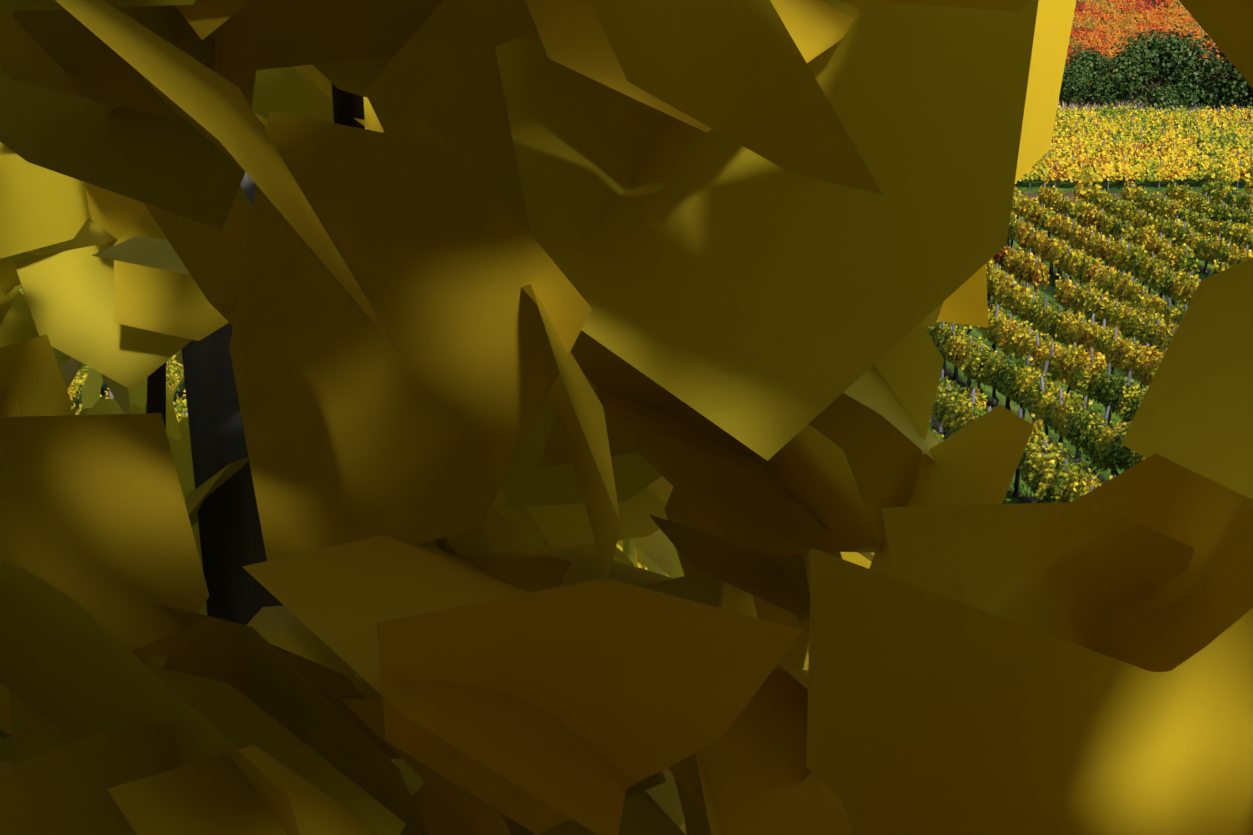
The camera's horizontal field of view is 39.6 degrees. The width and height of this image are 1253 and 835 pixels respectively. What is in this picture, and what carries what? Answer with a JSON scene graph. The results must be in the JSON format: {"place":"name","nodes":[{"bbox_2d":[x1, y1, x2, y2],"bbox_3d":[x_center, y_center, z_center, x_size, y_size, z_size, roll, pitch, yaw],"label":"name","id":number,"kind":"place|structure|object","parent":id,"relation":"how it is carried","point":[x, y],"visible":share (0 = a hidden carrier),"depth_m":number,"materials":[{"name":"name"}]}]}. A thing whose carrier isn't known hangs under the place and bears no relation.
{"place":"outdoors","nodes":[
{"label":"outdoors","id":0,"kind":"place"},
{"bbox_2d":[72,0,1252,503],"bbox_3d":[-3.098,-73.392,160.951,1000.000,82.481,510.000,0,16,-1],"label":"ground","id":1,"kind":"structure","parent":0,"point":[1064,186],"depth_m":68.59,"materials":[{"name":"green plant"}]},
{"bbox_2d":[70,365,104,405],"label":"vine","id":2,"kind":"object","parent":1,"relation":"on","point":[77,382],"visible":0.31,"depth_m":44.56,"materials":[{"name":"yellow plant"}]},
{"bbox_2d":[166,357,181,390],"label":"vine","id":3,"kind":"object","parent":1,"relation":"on","point":[172,368],"visible":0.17,"depth_m":46.19,"materials":[{"name":"yellow plant"}]},
{"bbox_2d":[0,0,1075,834],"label":"vine","id":4,"kind":"object","parent":1,"relation":"on","point":[124,230],"visible":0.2,"depth_m":0.55,"materials":[{"name":"yellow plant"}]},
{"bbox_2d":[0,0,1252,834],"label":"vine","id":5,"kind":"object","parent":1,"relation":"on","point":[765,273],"visible":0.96,"depth_m":0.30,"materials":[{"name":"yellow plant"}]},
{"bbox_2d":[932,321,973,380],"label":"vine","id":6,"kind":"object","parent":1,"relation":"on","point":[946,344],"visible":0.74,"depth_m":50.97,"materials":[{"name":"green plant"}]},
{"bbox_2d":[932,380,975,439],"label":"vine","id":7,"kind":"object","parent":1,"relation":"on","point":[943,412],"visible":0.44,"depth_m":40.24,"materials":[{"name":"green plant"}]},
{"bbox_2d":[949,383,995,434],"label":"vine","id":8,"kind":"object","parent":1,"relation":"on","point":[978,409],"visible":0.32,"depth_m":38.11,"materials":[{"name":"yellow plant"}]},
{"bbox_2d":[952,336,995,395],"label":"vine","id":9,"kind":"object","parent":1,"relation":"on","point":[968,355],"visible":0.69,"depth_m":48.26,"materials":[{"name":"green plant"}]},
{"bbox_2d":[986,258,1005,308],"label":"vine","id":10,"kind":"object","parent":1,"relation":"on","point":[992,271],"visible":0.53,"depth_m":64.86,"materials":[{"name":"yellow plant"}]},
{"bbox_2d":[977,348,1021,410],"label":"vine","id":11,"kind":"object","parent":1,"relation":"on","point":[993,368],"visible":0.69,"depth_m":45.93,"materials":[{"name":"green plant"}]},
{"bbox_2d":[979,302,1021,359],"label":"vine","id":12,"kind":"object","parent":1,"relation":"on","point":[996,320],"visible":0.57,"depth_m":54.17,"materials":[{"name":"yellow plant"}]},
{"bbox_2d":[990,271,1024,317],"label":"vine","id":13,"kind":"object","parent":1,"relation":"on","point":[1003,293],"visible":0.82,"depth_m":62.66,"materials":[{"name":"yellow plant"}]},
{"bbox_2d":[1001,245,1031,285],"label":"vine","id":14,"kind":"object","parent":1,"relation":"on","point":[1010,261],"visible":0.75,"depth_m":70.29,"materials":[{"name":"yellow plant"}]},
{"bbox_2d":[1011,190,1031,222],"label":"vine","id":15,"kind":"object","parent":1,"relation":"on","point":[1019,201],"visible":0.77,"depth_m":86.70,"materials":[{"name":"yellow plant"}]},
{"bbox_2d":[998,318,1048,364],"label":"vine","id":16,"kind":"object","parent":1,"relation":"on","point":[1017,339],"visible":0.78,"depth_m":51.20,"materials":[{"name":"yellow plant"}]},
{"bbox_2d":[1011,408,1045,497],"bbox_3d":[7.702,0.686,34.618,0.780,2.500,3.097,0,16,0],"label":"vine","id":17,"kind":"object","parent":1,"relation":"on","point":[1037,429],"visible":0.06,"depth_m":33.26,"materials":[{"name":"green plant"}]},
{"bbox_2d":[1003,351,1055,424],"bbox_3d":[9.968,-0.610,43.141,0.856,2.050,3.089,0,16,0],"label":"vine","id":18,"kind":"object","parent":1,"relation":"on","point":[1020,384],"visible":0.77,"depth_m":42.85,"materials":[{"name":"green plant"}]},
{"bbox_2d":[1011,281,1047,332],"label":"vine","id":19,"kind":"object","parent":1,"relation":"on","point":[1023,302],"visible":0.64,"depth_m":59.79,"materials":[{"name":"yellow plant"}]},
{"bbox_2d":[1015,220,1047,258],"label":"vine","id":20,"kind":"object","parent":1,"relation":"on","point":[1026,237],"visible":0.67,"depth_m":76.28,"materials":[{"name":"yellow plant"}]},
{"bbox_2d":[1017,247,1049,295],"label":"vine","id":21,"kind":"object","parent":1,"relation":"on","point":[1033,269],"visible":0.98,"depth_m":67.32,"materials":[{"name":"yellow plant"}]},
{"bbox_2d":[1019,160,1047,188],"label":"vine","id":22,"kind":"object","parent":1,"relation":"on","point":[1033,172],"visible":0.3,"depth_m":96.06,"materials":[{"name":"yellow plant"}]},
{"bbox_2d":[1024,197,1049,232],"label":"vine","id":23,"kind":"object","parent":1,"relation":"on","point":[1034,212],"visible":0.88,"depth_m":84.25,"materials":[{"name":"yellow plant"}]},
{"bbox_2d":[1023,332,1070,383],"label":"vine","id":24,"kind":"object","parent":1,"relation":"on","point":[1043,353],"visible":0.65,"depth_m":48.50,"materials":[{"name":"yellow plant"}]},
{"bbox_2d":[1033,232,1061,273],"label":"vine","id":25,"kind":"object","parent":1,"relation":"on","point":[1043,245],"visible":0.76,"depth_m":73.48,"materials":[{"name":"yellow plant"}]},
{"bbox_2d":[1028,294,1067,346],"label":"vine","id":26,"kind":"object","parent":1,"relation":"on","point":[1044,315],"visible":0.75,"depth_m":57.43,"materials":[{"name":"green plant"}]},
{"bbox_2d":[1039,206,1065,242],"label":"vine","id":27,"kind":"object","parent":1,"relation":"on","point":[1049,222],"visible":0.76,"depth_m":81.59,"materials":[{"name":"yellow plant"}]},
{"bbox_2d":[1018,434,1088,502],"bbox_3d":[7.833,1.302,31.881,1.054,1.790,3.096,0,16,-1],"label":"vine","id":28,"kind":"object","parent":1,"relation":"on","point":[1043,474],"visible":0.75,"depth_m":31.53,"materials":[{"name":"yellow plant"}]},
{"bbox_2d":[1025,376,1081,452],"bbox_3d":[9.965,-0.076,40.394,0.790,1.845,3.202,0,13,-1],"label":"vine","id":29,"kind":"object","parent":1,"relation":"on","point":[1045,404],"visible":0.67,"depth_m":40.34,"materials":[{"name":"green plant"}]},
{"bbox_2d":[1037,153,1086,183],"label":"vine","id":30,"kind":"object","parent":1,"relation":"on","point":[1061,159],"visible":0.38,"depth_m":97.97,"materials":[{"name":"yellow plant"}]},
{"bbox_2d":[1048,236,1083,282],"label":"vine","id":31,"kind":"object","parent":1,"relation":"on","point":[1061,254],"visible":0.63,"depth_m":71.03,"materials":[{"name":"yellow plant"}]},
{"bbox_2d":[1055,212,1078,248],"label":"vine","id":32,"kind":"object","parent":1,"relation":"on","point":[1065,226],"visible":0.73,"depth_m":78.68,"materials":[{"name":"yellow plant"}]},
{"bbox_2d":[1050,307,1088,347],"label":"vine","id":33,"kind":"object","parent":1,"relation":"on","point":[1066,326],"visible":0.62,"depth_m":54.55,"materials":[{"name":"yellow plant"}]},
{"bbox_2d":[1042,160,1097,187],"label":"vine","id":34,"kind":"object","parent":1,"relation":"on","point":[1056,172],"visible":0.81,"depth_m":95.97,"materials":[{"name":"yellow plant"}]},
{"bbox_2d":[1054,273,1087,317],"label":"vine","id":35,"kind":"object","parent":1,"relation":"on","point":[1068,293],"visible":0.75,"depth_m":62.18,"materials":[{"name":"yellow plant"}]},
{"bbox_2d":[1051,132,1095,145],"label":"vine","id":36,"kind":"object","parent":1,"relation":"on","point":[1085,139],"visible":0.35,"depth_m":105.99,"materials":[{"name":"yellow plant"}]},
{"bbox_2d":[1064,195,1090,226],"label":"vine","id":37,"kind":"object","parent":1,"relation":"on","point":[1076,208],"visible":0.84,"depth_m":84.09,"materials":[{"name":"yellow plant"}]},
{"bbox_2d":[1050,341,1106,408],"bbox_3d":[11.936,-1.091,45.757,0.944,2.090,3.174,-1,13,-1],"label":"vine","id":38,"kind":"object","parent":1,"relation":"on","point":[1079,372],"visible":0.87,"depth_m":45.30,"materials":[{"name":"yellow plant"}]},
{"bbox_2d":[1067,248,1103,286],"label":"vine","id":39,"kind":"object","parent":1,"relation":"on","point":[1080,263],"visible":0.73,"depth_m":68.01,"materials":[{"name":"yellow plant"}]},
{"bbox_2d":[1059,461,1112,501],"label":"vine","id":40,"kind":"object","parent":1,"relation":"on","point":[1077,489],"visible":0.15,"depth_m":29.72,"materials":[{"name":"yellow plant"}]},
{"bbox_2d":[1058,391,1114,475],"bbox_3d":[9.956,0.407,37.608,0.759,1.850,3.187,-1,13,-1],"label":"vine","id":41,"kind":"object","parent":1,"relation":"on","point":[1079,430],"visible":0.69,"depth_m":37.52,"materials":[{"name":"green plant"}]},
{"bbox_2d":[1071,223,1102,255],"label":"vine","id":42,"kind":"object","parent":1,"relation":"on","point":[1083,235],"visible":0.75,"depth_m":75.88,"materials":[{"name":"yellow plant"}]},
{"bbox_2d":[1069,169,1105,201],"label":"vine","id":43,"kind":"object","parent":1,"relation":"on","point":[1089,177],"visible":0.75,"depth_m":90.60,"materials":[{"name":"yellow plant"}]},
{"bbox_2d":[1063,119,1111,133],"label":"vine","id":44,"kind":"object","parent":1,"relation":"on","point":[1104,126],"visible":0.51,"depth_m":111.98,"materials":[{"name":"yellow plant"}]},
{"bbox_2d":[1075,280,1113,325],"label":"vine","id":45,"kind":"object","parent":1,"relation":"on","point":[1094,301],"visible":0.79,"depth_m":59.47,"materials":[{"name":"yellow plant"}]},
{"bbox_2d":[1071,313,1117,356],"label":"vine","id":46,"kind":"object","parent":1,"relation":"on","point":[1089,333],"visible":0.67,"depth_m":51.74,"materials":[{"name":"yellow plant"}]},
{"bbox_2d":[1083,202,1112,234],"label":"vine","id":47,"kind":"object","parent":1,"relation":"on","point":[1094,217],"visible":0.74,"depth_m":81.61,"materials":[{"name":"yellow plant"}]},
{"bbox_2d":[1072,145,1127,176],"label":"vine","id":48,"kind":"object","parent":1,"relation":"on","point":[1116,153],"visible":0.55,"depth_m":99.82,"materials":[{"name":"yellow plant"}]},
{"bbox_2d":[1086,265,1117,300],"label":"vine","id":49,"kind":"object","parent":1,"relation":"on","point":[1100,278],"visible":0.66,"depth_m":65.35,"materials":[{"name":"yellow plant"}]},
{"bbox_2d":[1089,230,1115,271],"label":"vine","id":50,"kind":"object","parent":1,"relation":"on","point":[1101,248],"visible":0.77,"depth_m":73.19,"materials":[{"name":"yellow plant"}]},
{"bbox_2d":[1059,41,1149,107],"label":"shrub","id":51,"kind":"object","parent":1,"relation":"on","point":[1080,73],"visible":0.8,"depth_m":129.66,"materials":[{"name":"green plant"}]},
{"bbox_2d":[1092,189,1118,214],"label":"vine","id":52,"kind":"object","parent":1,"relation":"on","point":[1103,201],"visible":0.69,"depth_m":87.48,"materials":[{"name":"yellow plant"}]},
{"bbox_2d":[1091,8,1125,23],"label":"vine","id":53,"kind":"object","parent":1,"relation":"on","point":[1114,15],"visible":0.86,"depth_m":150.82,"materials":[{"name":"orange plant"}]},
{"bbox_2d":[1084,420,1140,479],"bbox_3d":[9.878,0.792,34.731,1.044,2.128,3.240,0,16,-1],"label":"vine","id":54,"kind":"object","parent":1,"relation":"on","point":[1112,452],"visible":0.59,"depth_m":34.90,"materials":[{"name":"green plant"}]},
{"bbox_2d":[1088,363,1141,430],"bbox_3d":[12.095,-0.459,43.040,0.782,1.840,3.195,-1,13,-1],"label":"vine","id":55,"kind":"object","parent":1,"relation":"on","point":[1107,388],"visible":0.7,"depth_m":43.07,"materials":[{"name":"green plant"}]},
{"bbox_2d":[1100,213,1130,241],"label":"vine","id":56,"kind":"object","parent":1,"relation":"on","point":[1110,226],"visible":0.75,"depth_m":78.77,"materials":[{"name":"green plant"}]},
{"bbox_2d":[1102,298,1139,337],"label":"vine","id":57,"kind":"object","parent":1,"relation":"on","point":[1120,314],"visible":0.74,"depth_m":56.72,"materials":[{"name":"yellow plant"}]},
{"bbox_2d":[1097,324,1145,383],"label":"vine","id":58,"kind":"object","parent":1,"relation":"on","point":[1115,352],"visible":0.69,"depth_m":49.11,"materials":[{"name":"yellow plant"}]},
{"bbox_2d":[1093,156,1151,190],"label":"vine","id":59,"kind":"object","parent":1,"relation":"on","point":[1131,170],"visible":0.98,"depth_m":95.70,"materials":[{"name":"yellow plant"}]},
{"bbox_2d":[1107,197,1138,225],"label":"vine","id":60,"kind":"object","parent":1,"relation":"on","point":[1121,209],"visible":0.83,"depth_m":84.23,"materials":[{"name":"yellow plant"}]},
{"bbox_2d":[1107,235,1141,283],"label":"vine","id":61,"kind":"object","parent":1,"relation":"on","point":[1122,250],"visible":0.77,"depth_m":70.37,"materials":[{"name":"yellow plant"}]},
{"bbox_2d":[1106,270,1145,307],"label":"vine","id":62,"kind":"object","parent":1,"relation":"on","point":[1120,290],"visible":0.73,"depth_m":62.72,"materials":[{"name":"yellow plant"}]},
{"bbox_2d":[1115,382,1148,422],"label":"vine","id":63,"kind":"object","parent":1,"relation":"on","point":[1129,405],"visible":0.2,"depth_m":40.98,"materials":[{"name":"green plant"}]},
{"bbox_2d":[1120,180,1146,216],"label":"vine","id":64,"kind":"object","parent":1,"relation":"on","point":[1131,192],"visible":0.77,"depth_m":90.19,"materials":[{"name":"yellow plant"}]},
{"bbox_2d":[1117,223,1151,246],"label":"vine","id":65,"kind":"object","parent":1,"relation":"on","point":[1127,235],"visible":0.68,"depth_m":76.21,"materials":[{"name":"yellow plant"}]},
{"bbox_2d":[1127,208,1155,233],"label":"vine","id":66,"kind":"object","parent":1,"relation":"on","point":[1135,219],"visible":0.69,"depth_m":82.13,"materials":[{"name":"yellow plant"}]},
{"bbox_2d":[1123,8,1159,23],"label":"vine","id":67,"kind":"object","parent":1,"relation":"on","point":[1148,17],"visible":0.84,"depth_m":150.55,"materials":[{"name":"orange plant"}]},
{"bbox_2d":[1122,342,1166,387],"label":"vine","id":68,"kind":"object","parent":1,"relation":"on","point":[1149,358],"visible":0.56,"depth_m":46.55,"materials":[{"name":"yellow plant"}]},
{"bbox_2d":[1128,244,1162,294],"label":"vine","id":69,"kind":"object","parent":1,"relation":"on","point":[1143,262],"visible":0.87,"depth_m":68.00,"materials":[{"name":"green plant"}]},
{"bbox_2d":[1128,285,1168,321],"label":"vine","id":70,"kind":"object","parent":1,"relation":"on","point":[1143,300],"visible":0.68,"depth_m":59.81,"materials":[{"name":"yellow plant"}]},
{"bbox_2d":[1126,307,1172,351],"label":"vine","id":71,"kind":"object","parent":1,"relation":"on","point":[1142,327],"visible":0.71,"depth_m":54.18,"materials":[{"name":"yellow plant"}]},
{"bbox_2d":[1122,144,1177,164],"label":"vine","id":72,"kind":"object","parent":1,"relation":"on","point":[1131,150],"visible":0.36,"depth_m":99.59,"materials":[{"name":"yellow plant"}]},
{"bbox_2d":[1088,26,1214,109],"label":"shrub","id":73,"kind":"object","parent":1,"relation":"on","point":[1157,64],"visible":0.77,"depth_m":128.87,"materials":[{"name":"green plant"}]},
{"bbox_2d":[1127,126,1178,144],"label":"vine","id":74,"kind":"object","parent":1,"relation":"on","point":[1169,133],"visible":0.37,"depth_m":107.70,"materials":[{"name":"yellow plant"}]},
{"bbox_2d":[1136,224,1170,258],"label":"vine","id":75,"kind":"object","parent":1,"relation":"on","point":[1153,242],"visible":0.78,"depth_m":73.44,"materials":[{"name":"yellow plant"}]},
{"bbox_2d":[1137,190,1170,218],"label":"vine","id":76,"kind":"object","parent":1,"relation":"on","point":[1147,199],"visible":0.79,"depth_m":87.22,"materials":[{"name":"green plant"}]},
{"bbox_2d":[1057,93,1252,111],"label":"dry grass strip","id":77,"kind":"object","parent":1,"relation":"on","point":[1079,105],"visible":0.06,"depth_m":129.30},
{"bbox_2d":[1133,151,1190,181],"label":"vine","id":78,"kind":"object","parent":1,"relation":"on","point":[1173,157],"visible":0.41,"depth_m":97.55,"materials":[{"name":"yellow plant"}]},
{"bbox_2d":[1137,132,1190,145],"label":"vine","id":79,"kind":"object","parent":1,"relation":"on","point":[1182,139],"visible":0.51,"depth_m":105.64,"materials":[{"name":"yellow plant"}]},
{"bbox_2d":[1152,319,1179,353],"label":"vine","id":80,"kind":"object","parent":1,"relation":"on","point":[1167,331],"visible":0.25,"depth_m":52.10,"materials":[{"name":"yellow plant"}]},
{"bbox_2d":[1148,259,1186,307],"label":"vine","id":81,"kind":"object","parent":1,"relation":"on","point":[1163,274],"visible":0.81,"depth_m":65.41,"materials":[{"name":"green plant"}]},
{"bbox_2d":[1154,195,1184,222],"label":"vine","id":82,"kind":"object","parent":1,"relation":"on","point":[1167,206],"visible":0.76,"depth_m":84.29,"materials":[{"name":"yellow plant"}]},
{"bbox_2d":[1157,297,1186,327],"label":"vine","id":83,"kind":"object","parent":1,"relation":"on","point":[1178,313],"visible":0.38,"depth_m":57.43,"materials":[{"name":"yellow plant"}]},
{"bbox_2d":[1144,159,1202,188],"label":"vine","id":84,"kind":"object","parent":1,"relation":"on","point":[1165,169],"visible":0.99,"depth_m":95.58,"materials":[{"name":"yellow plant"}]},
{"bbox_2d":[1158,238,1199,276],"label":"vine","id":85,"kind":"object","parent":1,"relation":"on","point":[1177,258],"visible":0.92,"depth_m":70.19,"materials":[{"name":"yellow plant"}]},
{"bbox_2d":[1162,215,1197,254],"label":"vine","id":86,"kind":"object","parent":1,"relation":"on","point":[1179,231],"visible":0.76,"depth_m":76.23,"materials":[{"name":"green plant"}]},
{"bbox_2d":[1170,271,1200,308],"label":"vine","id":87,"kind":"object","parent":1,"relation":"on","point":[1184,289],"visible":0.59,"depth_m":62.81,"materials":[{"name":"yellow plant"}]},
{"bbox_2d":[1175,207,1208,229],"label":"vine","id":88,"kind":"object","parent":1,"relation":"on","point":[1193,218],"visible":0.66,"depth_m":81.66,"materials":[{"name":"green plant"}]},
{"bbox_2d":[1180,190,1210,213],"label":"vine","id":89,"kind":"object","parent":1,"relation":"on","point":[1193,201],"visible":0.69,"depth_m":87.06,"materials":[{"name":"yellow plant"}]},
{"bbox_2d":[1182,231,1216,271],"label":"vine","id":90,"kind":"object","parent":1,"relation":"on","point":[1198,244],"visible":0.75,"depth_m":73.48,"materials":[{"name":"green plant"}]},
{"bbox_2d":[1156,32,1252,110],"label":"shrub","id":91,"kind":"object","parent":1,"relation":"on","point":[1234,78],"visible":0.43,"depth_m":128.10,"materials":[{"name":"green plant"}]},
{"bbox_2d":[1195,217,1224,238],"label":"vine","id":92,"kind":"object","parent":1,"relation":"on","point":[1205,226],"visible":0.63,"depth_m":79.37,"materials":[{"name":"yellow plant"}]},
{"bbox_2d":[1199,196,1229,223],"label":"vine","id":93,"kind":"object","parent":1,"relation":"on","point":[1209,208],"visible":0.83,"depth_m":84.06,"materials":[{"name":"green plant"}]},
{"bbox_2d":[1201,163,1240,200],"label":"vine","id":94,"kind":"object","parent":1,"relation":"on","point":[1217,171],"visible":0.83,"depth_m":90.09,"materials":[{"name":"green plant"}]},
{"bbox_2d":[1196,134,1250,153],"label":"vine","id":95,"kind":"object","parent":1,"relation":"on","point":[1231,144],"visible":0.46,"depth_m":103.36,"materials":[{"name":"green plant"}]},
{"bbox_2d":[1195,155,1252,189],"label":"vine","id":96,"kind":"object","parent":1,"relation":"on","point":[1204,164],"visible":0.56,"depth_m":95.32,"materials":[{"name":"yellow plant"}]},
{"bbox_2d":[1206,232,1242,269],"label":"vine","id":97,"kind":"object","parent":1,"relation":"on","point":[1223,251],"visible":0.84,"depth_m":70.92,"materials":[{"name":"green plant"}]},
{"bbox_2d":[1215,219,1252,249],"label":"vine","id":98,"kind":"object","parent":1,"relation":"on","point":[1227,231],"visible":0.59,"depth_m":76.61,"materials":[{"name":"yellow plant"}]},
{"bbox_2d":[1221,205,1252,224],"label":"vine","id":99,"kind":"object","parent":1,"relation":"on","point":[1234,215],"visible":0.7,"depth_m":81.73,"materials":[{"name":"green plant"}]},
{"bbox_2d":[1223,186,1250,212],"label":"vine","id":100,"kind":"object","parent":1,"relation":"on","point":[1234,198],"visible":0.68,"depth_m":87.33,"materials":[{"name":"green plant"}]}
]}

